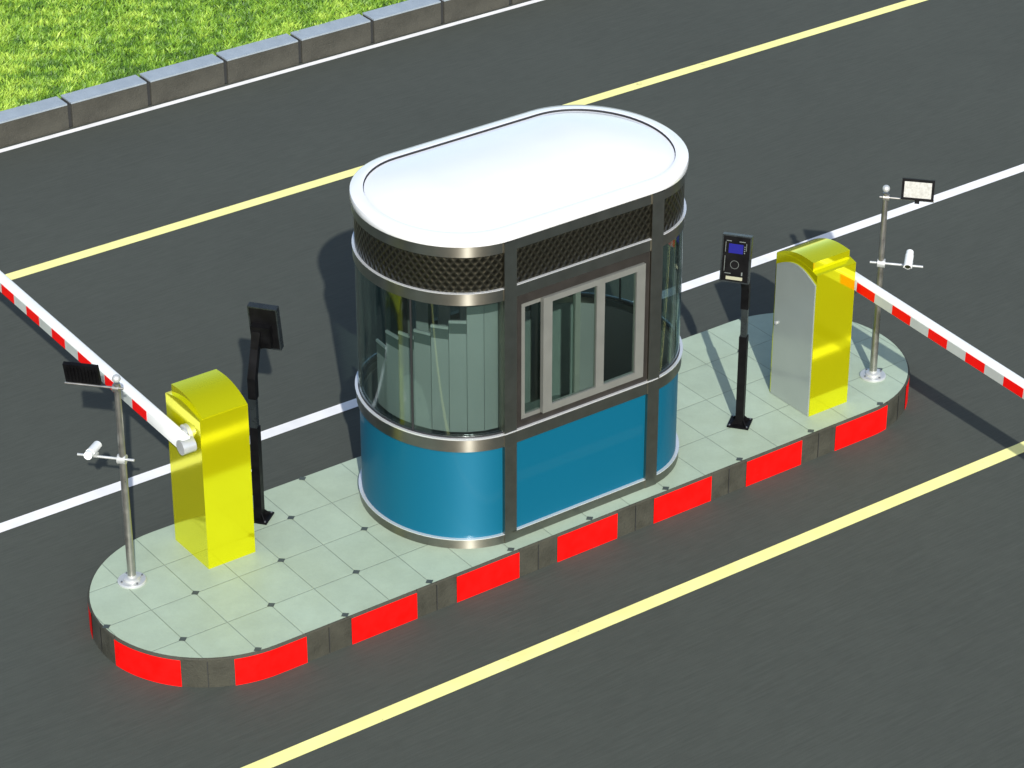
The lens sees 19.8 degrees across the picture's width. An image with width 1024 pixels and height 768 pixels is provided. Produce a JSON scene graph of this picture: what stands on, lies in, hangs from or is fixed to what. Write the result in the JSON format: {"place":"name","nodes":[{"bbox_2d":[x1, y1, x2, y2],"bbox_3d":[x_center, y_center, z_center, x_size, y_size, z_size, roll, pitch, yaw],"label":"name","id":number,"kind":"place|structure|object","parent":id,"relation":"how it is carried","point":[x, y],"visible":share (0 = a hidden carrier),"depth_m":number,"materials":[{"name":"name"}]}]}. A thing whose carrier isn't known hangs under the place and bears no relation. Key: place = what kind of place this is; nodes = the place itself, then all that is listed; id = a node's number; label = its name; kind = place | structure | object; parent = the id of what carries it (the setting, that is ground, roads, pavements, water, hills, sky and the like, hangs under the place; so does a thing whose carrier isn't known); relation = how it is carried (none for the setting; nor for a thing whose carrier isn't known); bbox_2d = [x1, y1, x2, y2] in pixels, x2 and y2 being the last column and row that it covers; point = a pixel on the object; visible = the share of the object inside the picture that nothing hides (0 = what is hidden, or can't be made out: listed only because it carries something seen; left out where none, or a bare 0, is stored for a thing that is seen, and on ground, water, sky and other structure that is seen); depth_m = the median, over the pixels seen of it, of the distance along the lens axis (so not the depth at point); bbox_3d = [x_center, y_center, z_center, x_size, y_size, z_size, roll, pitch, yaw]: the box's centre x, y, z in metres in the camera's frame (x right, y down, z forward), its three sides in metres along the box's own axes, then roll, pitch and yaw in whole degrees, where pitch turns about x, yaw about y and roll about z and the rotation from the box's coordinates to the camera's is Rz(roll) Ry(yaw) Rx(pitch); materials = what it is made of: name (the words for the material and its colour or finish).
{"place":"outdoors","nodes":[
{"label":"outdoors","id":0,"kind":"place"},
{"bbox_2d":[0,0,406,110],"bbox_3d":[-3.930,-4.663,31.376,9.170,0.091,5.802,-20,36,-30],"label":"grass","id":1,"kind":"structure","parent":0,"point":[103,35],"depth_m":29.46,"materials":[{"name":"green plant"}]},
{"bbox_2d":[0,0,1023,767],"bbox_3d":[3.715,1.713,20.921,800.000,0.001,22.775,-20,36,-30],"label":"road","id":2,"kind":"structure","parent":0,"point":[892,636],"depth_m":23.66,"materials":[{"name":"grey asphalt"}]},
{"bbox_2d":[0,96,68,147],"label":"kerb stone","id":3,"kind":"object","parent":2,"relation":"on","point":[33,120],"visible":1,"depth_m":27.84,"materials":[{"name":"stone"}]},
{"bbox_2d":[60,75,147,126],"bbox_3d":[-3.958,-2.734,28.305,0.864,0.260,0.215,-20,36,-30],"label":"kerb stone","id":4,"kind":"object","parent":2,"relation":"on","point":[106,100],"visible":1,"depth_m":28.23,"materials":[{"name":"stone"}]},
{"bbox_2d":[140,54,224,104],"bbox_3d":[-3.255,-2.987,28.740,0.864,0.260,0.215,-20,36,-30],"label":"kerb stone","id":5,"kind":"object","parent":2,"relation":"on","point":[184,78],"visible":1,"depth_m":28.67,"materials":[{"name":"stone"}]},
{"bbox_2d":[216,33,298,83],"bbox_3d":[-2.552,-3.240,29.175,0.864,0.260,0.215,-20,36,-30],"label":"kerb stone","id":6,"kind":"object","parent":2,"relation":"on","point":[257,58],"visible":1,"depth_m":29.10,"materials":[{"name":"stone"}]},
{"bbox_2d":[0,0,542,152],"bbox_3d":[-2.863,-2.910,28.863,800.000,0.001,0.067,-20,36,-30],"label":"road marking","id":7,"kind":"object","parent":2,"relation":"on","point":[255,79],"visible":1,"depth_m":29.09,"materials":[{"name":"white paint"}]},
{"bbox_2d":[290,14,370,62],"bbox_3d":[-1.849,-3.493,29.610,0.864,0.260,0.215,-20,36,-30],"label":"kerb stone","id":8,"kind":"object","parent":2,"relation":"on","point":[334,37],"visible":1,"depth_m":29.54,"materials":[{"name":"stone"}]},
{"bbox_2d":[363,0,440,42],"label":"kerb stone","id":9,"kind":"object","parent":2,"relation":"on","point":[398,19],"visible":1,"depth_m":29.96,"materials":[{"name":"stone"}]},
{"bbox_2d":[5,0,925,279],"bbox_3d":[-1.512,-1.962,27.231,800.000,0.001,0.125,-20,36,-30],"label":"road marking","id":10,"kind":"object","parent":2,"relation":"on","point":[355,170],"visible":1,"depth_m":27.15,"materials":[{"name":"yellow paint"}]},
{"bbox_2d":[440,0,508,22],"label":"kerb stone","id":11,"kind":"object","parent":2,"relation":"on","point":[452,10],"visible":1,"depth_m":30.36,"materials":[{"name":"stone"}]},
{"bbox_2d":[87,327,909,687],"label":"island kerb","id":12,"kind":"structure","parent":2,"relation":"on","point":[343,633],"depth_m":21.22,"materials":[{"name":"paint"}]},
{"bbox_2d":[89,313,907,657],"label":"pavement","id":13,"kind":"structure","parent":12,"relation":"on","point":[321,543],"depth_m":21.34,"materials":[{"name":"tile"}]},
{"bbox_2d":[62,361,146,588],"bbox_3d":[-2.853,0.632,20.534,0.480,1.774,0.214,6,31,10],"label":"camera post","id":14,"kind":"object","parent":13,"relation":"on","point":[82,374],"visible":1,"depth_m":20.41,"materials":[{"name":"metal"}]},
{"bbox_2d":[0,271,254,568],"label":"barrier gate","id":15,"kind":"structure","parent":13,"relation":"on","point":[202,426],"depth_m":20.89,"materials":[{"name":"metal"}]},
{"bbox_2d":[247,302,283,524],"bbox_3d":[-1.812,0.214,21.302,0.247,1.723,0.316,8,31,14],"label":"card reader stand","id":16,"kind":"object","parent":13,"relation":"on","point":[265,326],"visible":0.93,"depth_m":21.08,"materials":[{"name":"black plastic"}]},
{"bbox_2d":[349,105,688,548],"bbox_3d":[0.064,-0.475,21.619,2.606,2.596,1.550,-20,36,-30],"label":"security booth","id":17,"kind":"object","parent":13,"relation":"on","point":[528,387],"visible":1,"depth_m":21.03,"materials":[{"name":"metal"}]},
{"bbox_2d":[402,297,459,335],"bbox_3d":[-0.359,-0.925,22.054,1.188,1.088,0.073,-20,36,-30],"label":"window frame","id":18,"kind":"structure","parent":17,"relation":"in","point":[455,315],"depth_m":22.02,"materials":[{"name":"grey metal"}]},
{"bbox_2d":[517,251,649,427],"bbox_3d":[0.499,-0.323,21.019,1.188,1.088,0.073,-20,36,-30],"label":"window frame","id":19,"kind":"structure","parent":17,"relation":"in","point":[639,265],"depth_m":21.00,"materials":[{"name":"grey metal"}]},
{"bbox_2d":[719,232,753,429],"bbox_3d":[1.722,-0.407,22.370,0.247,1.723,0.316,8,31,14],"label":"card reader stand","id":20,"kind":"object","parent":13,"relation":"on","point":[736,258],"visible":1,"depth_m":22.01,"materials":[{"name":"black plastic"}]},
{"bbox_2d":[770,238,1023,415],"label":"barrier gate","id":21,"kind":"structure","parent":13,"relation":"on","point":[818,281],"depth_m":22.62,"materials":[{"name":"metal"}]},
{"bbox_2d":[770,262,815,415],"bbox_3d":[2.180,-0.375,22.785,0.031,1.244,0.452,-20,36,-30],"label":"cabinet door","id":22,"kind":"structure","parent":21,"relation":"in","point":[795,292],"depth_m":22.78,"materials":[{"name":"metal"}]},
{"bbox_2d":[860,178,934,382],"bbox_3d":[3.029,-0.818,23.028,0.480,1.774,0.214,6,31,10],"label":"camera post","id":23,"kind":"object","parent":13,"relation":"on","point":[917,190],"visible":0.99,"depth_m":22.88,"materials":[{"name":"metal"}]},
{"bbox_2d":[0,164,1023,532],"bbox_3d":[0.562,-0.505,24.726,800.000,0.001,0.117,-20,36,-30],"label":"road marking","id":24,"kind":"object","parent":2,"relation":"on","point":[164,470],"depth_m":23.54,"materials":[{"name":"white paint"}]},
{"bbox_2d":[509,0,526,3],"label":"kerb stone","id":25,"kind":"object","parent":2,"relation":"on","point":[514,1],"visible":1,"depth_m":30.72,"materials":[{"name":"stone"}]},
{"bbox_2d":[241,441,1023,767],"bbox_3d":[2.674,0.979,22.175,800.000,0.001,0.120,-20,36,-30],"label":"road marking","id":26,"kind":"object","parent":2,"relation":"on","point":[385,713],"visible":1,"depth_m":21.02,"materials":[{"name":"yellow paint"}]}
]}

